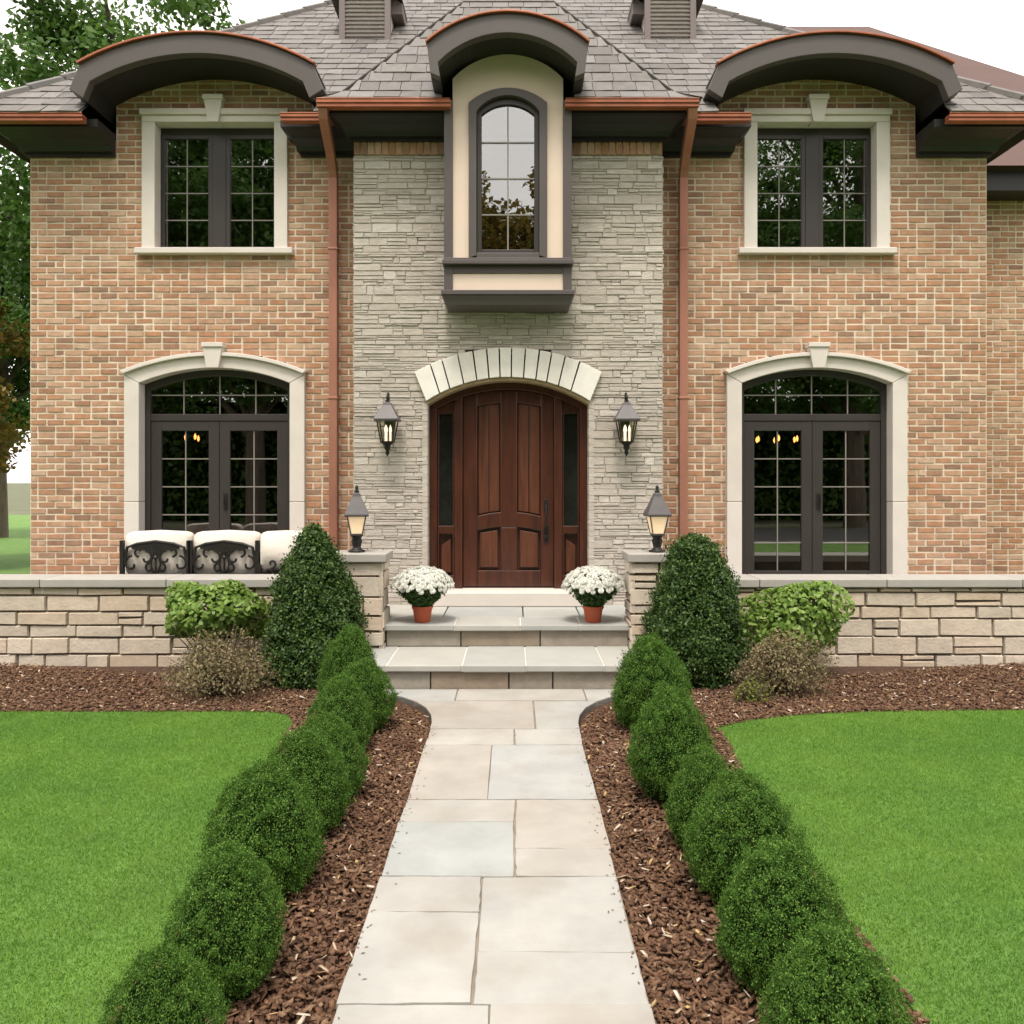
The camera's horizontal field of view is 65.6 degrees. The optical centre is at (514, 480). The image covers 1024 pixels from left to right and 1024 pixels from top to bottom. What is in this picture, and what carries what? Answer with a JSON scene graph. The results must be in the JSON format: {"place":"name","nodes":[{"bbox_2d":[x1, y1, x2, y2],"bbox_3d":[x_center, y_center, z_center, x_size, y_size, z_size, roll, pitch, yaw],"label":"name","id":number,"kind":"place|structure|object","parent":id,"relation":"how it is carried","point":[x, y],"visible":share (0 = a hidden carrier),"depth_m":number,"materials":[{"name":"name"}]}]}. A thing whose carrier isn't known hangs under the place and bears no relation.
{"place":"outdoors","nodes":[
{"label":"outdoors","id":0,"kind":"place"},
{"bbox_2d":[0,515,292,1023],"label":"lawn","id":1,"kind":"structure","parent":0,"point":[15,552],"depth_m":3.69,"materials":[{"name":"green plant"}]},
{"bbox_2d":[0,220,29,537],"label":"tree","id":2,"kind":"object","parent":1,"relation":"on","point":[16,375],"visible":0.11,"depth_m":23.82,"materials":[{"name":"green plant"}]},
{"bbox_2d":[0,298,29,474],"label":"tree","id":3,"kind":"object","parent":1,"relation":"on","point":[10,437],"visible":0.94,"depth_m":15.73,"materials":[{"name":"green plant"}]},
{"bbox_2d":[0,0,245,398],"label":"tree","id":4,"kind":"object","parent":1,"relation":"on","point":[71,34],"visible":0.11,"depth_m":15.48,"materials":[{"name":"green plant"}]},
{"bbox_2d":[7,483,522,613],"bbox_3d":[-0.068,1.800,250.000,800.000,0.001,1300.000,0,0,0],"label":"ground","id":5,"kind":"structure","parent":0,"point":[18,498],"depth_m":80.71,"materials":[{"name":"green plant"}]},
{"bbox_2d":[332,689,654,1023],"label":"path","id":6,"kind":"structure","parent":0,"point":[497,902],"depth_m":3.32,"materials":[{"name":"beige stone"}]},
{"bbox_2d":[338,731,641,1017],"bbox_3d":[-0.069,1.696,3.858,1.028,0.005,3.267,0,0,0],"label":"path grit","id":7,"kind":"object","parent":6,"relation":"on","point":[392,846],"visible":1,"depth_m":3.51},
{"bbox_2d":[0,0,1023,482],"label":"sky","id":8,"kind":"structure","parent":0,"point":[990,32],"materials":[{"name":"white"}]},
{"bbox_2d":[0,644,1023,1023],"bbox_3d":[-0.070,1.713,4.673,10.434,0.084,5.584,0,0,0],"label":"mulch","id":9,"kind":"object","parent":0,"point":[374,826],"visible":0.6,"depth_m":4.01,"materials":[{"name":"brown wood"}]},
{"bbox_2d":[0,574,279,666],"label":"seat wall","id":10,"kind":"structure","parent":9,"relation":"on","point":[98,620],"depth_m":7.48,"materials":[{"name":"beige stone"}]},
{"bbox_2d":[97,938,232,1023],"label":"boxwood","id":11,"kind":"object","parent":9,"relation":"on","point":[166,993],"visible":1,"depth_m":2.15,"materials":[{"name":"green plant"}]},
{"bbox_2d":[149,624,285,703],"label":"bronze shrub","id":12,"kind":"object","parent":9,"relation":"on","point":[214,675],"visible":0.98,"depth_m":6.24,"materials":[{"name":"brown plant"}]},
{"bbox_2d":[164,578,271,663],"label":"broad leaf shrub","id":13,"kind":"object","parent":9,"relation":"on","point":[222,600],"visible":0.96,"depth_m":6.91,"materials":[{"name":"green plant"}]},
{"bbox_2d":[152,832,289,1012],"bbox_3d":[-0.989,1.470,2.687,0.412,0.535,0.456,0,0,6],"label":"boxwood","id":14,"kind":"object","parent":9,"relation":"on","point":[225,913],"visible":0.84,"depth_m":2.59,"materials":[{"name":"green plant"}]},
{"bbox_2d":[196,753,327,899],"bbox_3d":[-1.059,1.440,3.365,0.534,0.563,0.584,0,0,-16],"label":"boxwood","id":15,"kind":"object","parent":9,"relation":"on","point":[265,810],"visible":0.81,"depth_m":3.25,"materials":[{"name":"green plant"}]},
{"bbox_2d":[262,721,356,837],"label":"boxwood","id":16,"kind":"object","parent":9,"relation":"on","point":[312,765],"visible":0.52,"depth_m":3.80,"materials":[{"name":"green plant"}]},
{"bbox_2d":[256,521,371,690],"bbox_3d":[-1.733,1.089,6.867,0.997,1.484,1.027,0,0,0],"label":"cone shrub","id":17,"kind":"object","parent":9,"relation":"on","point":[316,601],"visible":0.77,"depth_m":6.63,"materials":[{"name":"green plant"}]},
{"bbox_2d":[302,670,373,750],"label":"boxwood","id":18,"kind":"object","parent":9,"relation":"on","point":[349,705],"visible":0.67,"depth_m":4.93,"materials":[{"name":"green plant"}]},
{"bbox_2d":[306,711,371,797],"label":"boxwood","id":19,"kind":"object","parent":9,"relation":"on","point":[345,738],"visible":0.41,"depth_m":4.23,"materials":[{"name":"green plant"}]},
{"bbox_2d":[315,620,380,692],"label":"boxwood","id":20,"kind":"object","parent":9,"relation":"on","point":[345,646],"visible":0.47,"depth_m":5.82,"materials":[{"name":"green plant"}]},
{"bbox_2d":[336,550,392,648],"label":"stone pier","id":21,"kind":"structure","parent":9,"relation":"on","point":[370,573],"depth_m":7.09,"materials":[{"name":"beige stone"}]},
{"bbox_2d":[344,485,368,552],"bbox_3d":[-1.440,0.343,7.250,0.216,0.615,0.216,0,0,-10],"label":"pier lantern","id":22,"kind":"object","parent":21,"relation":"on","point":[356,514],"visible":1,"depth_m":7.19,"materials":[{"name":"metal"}]},
{"bbox_2d":[339,656,400,730],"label":"boxwood","id":23,"kind":"object","parent":9,"relation":"on","point":[371,682],"visible":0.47,"depth_m":5.38,"materials":[{"name":"green plant"}]},
{"bbox_2d":[372,587,637,689],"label":"front steps","id":24,"kind":"structure","parent":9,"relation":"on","point":[495,630],"depth_m":7.17,"materials":[{"name":"stone"}]},
{"bbox_2d":[389,565,453,622],"bbox_3d":[-0.851,1.037,7.324,0.600,0.527,0.581,0,0,0],"label":"potted mum","id":25,"kind":"object","parent":24,"relation":"on","point":[421,589],"visible":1,"depth_m":7.20,"materials":[{"name":"plant"}]},
{"bbox_2d":[561,565,624,622],"bbox_3d":[0.720,1.039,7.329,0.588,0.525,0.577,0,0,0],"label":"potted mum","id":26,"kind":"object","parent":24,"relation":"on","point":[593,588],"visible":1,"depth_m":7.20,"materials":[{"name":"plant"}]},
{"bbox_2d":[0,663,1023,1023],"bbox_3d":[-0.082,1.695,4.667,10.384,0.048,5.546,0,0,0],"label":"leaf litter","id":27,"kind":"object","parent":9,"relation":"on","point":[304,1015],"visible":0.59,"depth_m":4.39,"materials":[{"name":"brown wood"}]},
{"bbox_2d":[608,628,693,729],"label":"boxwood","id":28,"kind":"object","parent":9,"relation":"on","point":[643,675],"visible":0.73,"depth_m":5.36,"materials":[{"name":"green plant"}]},
{"bbox_2d":[622,550,683,647],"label":"stone pier","id":29,"kind":"structure","parent":9,"relation":"on","point":[641,568],"depth_m":7.09,"materials":[{"name":"beige stone"}]},
{"bbox_2d":[643,485,671,552],"bbox_3d":[1.300,0.343,7.250,0.216,0.615,0.216,0,0,-3],"label":"pier lantern","id":30,"kind":"object","parent":29,"relation":"on","point":[657,513],"visible":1,"depth_m":7.19,"materials":[{"name":"metal"}]},
{"bbox_2d":[622,678,719,803],"bbox_3d":[0.829,1.391,4.274,0.556,0.660,0.509,0,0,-16],"label":"boxwood","id":31,"kind":"object","parent":9,"relation":"on","point":[669,732],"visible":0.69,"depth_m":4.16,"materials":[{"name":"green plant"}]},
{"bbox_2d":[638,529,754,689],"bbox_3d":[1.577,1.123,6.793,0.989,1.448,0.964,0,0,0],"label":"cone shrub","id":32,"kind":"object","parent":9,"relation":"on","point":[698,627],"visible":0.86,"depth_m":6.56,"materials":[{"name":"green plant"}]},
{"bbox_2d":[662,741,735,847],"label":"boxwood","id":33,"kind":"object","parent":9,"relation":"on","point":[691,784],"visible":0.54,"depth_m":3.63,"materials":[{"name":"green plant"}]},
{"bbox_2d":[678,761,817,902],"bbox_3d":[0.949,1.450,3.261,0.533,0.570,0.583,0,0,0],"label":"boxwood","id":34,"kind":"object","parent":9,"relation":"on","point":[734,818],"visible":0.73,"depth_m":3.17,"materials":[{"name":"green plant"}]},
{"bbox_2d":[729,674,776,704],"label":"ground plant","id":35,"kind":"object","parent":9,"relation":"on","point":[749,692],"visible":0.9,"depth_m":6.12,"materials":[{"name":"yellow plant"}]},
{"bbox_2d":[724,628,843,701],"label":"bronze shrub","id":36,"kind":"object","parent":9,"relation":"on","point":[782,673],"visible":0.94,"depth_m":6.30,"materials":[{"name":"brown plant"}]},
{"bbox_2d":[711,830,864,999],"bbox_3d":[0.921,1.469,2.711,0.485,0.523,0.462,0,0,9],"label":"boxwood","id":37,"kind":"object","parent":9,"relation":"on","point":[770,906],"visible":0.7,"depth_m":2.62,"materials":[{"name":"green plant"}]},
{"bbox_2d":[737,580,855,675],"bbox_3d":[2.476,1.302,7.065,0.989,0.867,0.859,0,0,0],"label":"broad leaf shrub","id":38,"kind":"object","parent":9,"relation":"on","point":[791,606],"visible":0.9,"depth_m":6.88,"materials":[{"name":"green plant"}]},
{"bbox_2d":[754,916,917,1023],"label":"boxwood","id":39,"kind":"object","parent":9,"relation":"on","point":[839,979],"visible":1,"depth_m":2.15,"materials":[{"name":"green plant"}]},
{"bbox_2d":[718,574,1023,666],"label":"seat wall","id":40,"kind":"structure","parent":9,"relation":"on","point":[911,620],"depth_m":7.48,"materials":[{"name":"beige stone"}]},
{"bbox_2d":[0,708,1023,1023],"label":"lawn","id":41,"kind":"structure","parent":0,"point":[903,985],"depth_m":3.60,"materials":[{"name":"green plant"}]},
{"bbox_2d":[0,0,1023,604],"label":"brick house","id":42,"kind":"structure","parent":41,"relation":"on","point":[506,254],"depth_m":8.72,"materials":[{"name":"brick"}]},
{"bbox_2d":[184,377,208,449],"bbox_3d":[-4.088,-0.915,10.600,0.569,1.010,0.578,0,0,0],"label":"chandelier","id":43,"kind":"object","parent":42,"relation":"hanging from","point":[206,445],"visible":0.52,"depth_m":10.59,"materials":[{"name":"black"}]},
{"bbox_2d":[134,94,293,254],"bbox_3d":[-3.278,-3.335,8.773,1.720,1.720,0.315,0,0,0],"label":"window","id":44,"kind":"structure","parent":42,"relation":"in","point":[216,124],"depth_m":8.69,"materials":[{"name":"paint"}]},
{"bbox_2d":[120,342,307,573],"bbox_3d":[-3.278,-0.100,8.765,2.025,2.800,0.330,0,0,0],"label":"french window","id":45,"kind":"structure","parent":42,"relation":"in","point":[144,430],"depth_m":8.81,"materials":[{"name":"paint"}]},
{"bbox_2d":[373,392,400,455],"bbox_3d":[-1.307,-0.583,8.178,0.250,0.666,0.265,0,0,0],"label":"wall lantern","id":46,"kind":"object","parent":42,"relation":"attached to","point":[387,415],"depth_m":8.13,"materials":[{"name":"metal"}]},
{"bbox_2d":[429,383,586,587],"bbox_3d":[-0.068,0.051,8.572,1.690,2.202,0.195,0,0,0],"label":"front door","id":47,"kind":"structure","parent":42,"relation":"in","point":[508,461],"depth_m":8.56,"materials":[{"name":"brown wood"}]},
{"bbox_2d":[441,54,574,312],"bbox_3d":[-0.068,-3.022,8.200,1.330,2.525,0.580,0,0,0],"label":"bay window","id":48,"kind":"structure","parent":42,"relation":"in","point":[508,222],"depth_m":7.99,"materials":[{"name":"paint"}]},
{"bbox_2d":[613,392,640,455],"bbox_3d":[1.149,-0.583,8.178,0.250,0.666,0.265,0,0,0],"label":"wall lantern","id":49,"kind":"object","parent":42,"relation":"attached to","point":[626,415],"depth_m":8.13,"materials":[{"name":"metal"}]},
{"bbox_2d":[756,380,797,450],"bbox_3d":[3.492,-0.895,10.600,0.569,1.010,0.578,0,0,0],"label":"chandelier","id":50,"kind":"object","parent":42,"relation":"hanging from","point":[774,440],"visible":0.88,"depth_m":10.59,"materials":[{"name":"black"}]},
{"bbox_2d":[737,94,896,254],"bbox_3d":[3.302,-3.335,8.773,1.720,1.720,0.315,0,0,0],"label":"window","id":51,"kind":"structure","parent":42,"relation":"in","point":[812,125],"depth_m":8.70,"materials":[{"name":"paint"}]},
{"bbox_2d":[724,342,911,573],"bbox_3d":[3.302,-0.100,8.765,2.025,2.800,0.330,0,0,0],"label":"french window","id":52,"kind":"structure","parent":42,"relation":"in","point":[887,430],"depth_m":8.81,"materials":[{"name":"paint"}]},
{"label":"terrace","id":53,"kind":"structure","parent":42,"relation":"attached to","visible":0},
{"bbox_2d":[119,530,266,573],"bbox_3d":[-3.268,0.902,8.308,1.400,0.800,0.664,0,0,0],"label":"patio sofa","id":54,"kind":"object","parent":53,"relation":"on","point":[188,552],"visible":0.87,"depth_m":8.03,"materials":[{"name":"white fabric"}]},
{"bbox_2d":[258,530,301,573],"bbox_3d":[-2.318,0.902,8.254,0.520,0.799,0.632,0,0,0],"label":"patio armchair","id":55,"kind":"object","parent":53,"relation":"on","point":[274,545],"visible":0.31,"depth_m":7.98,"materials":[{"name":"white fabric"}]}
]}

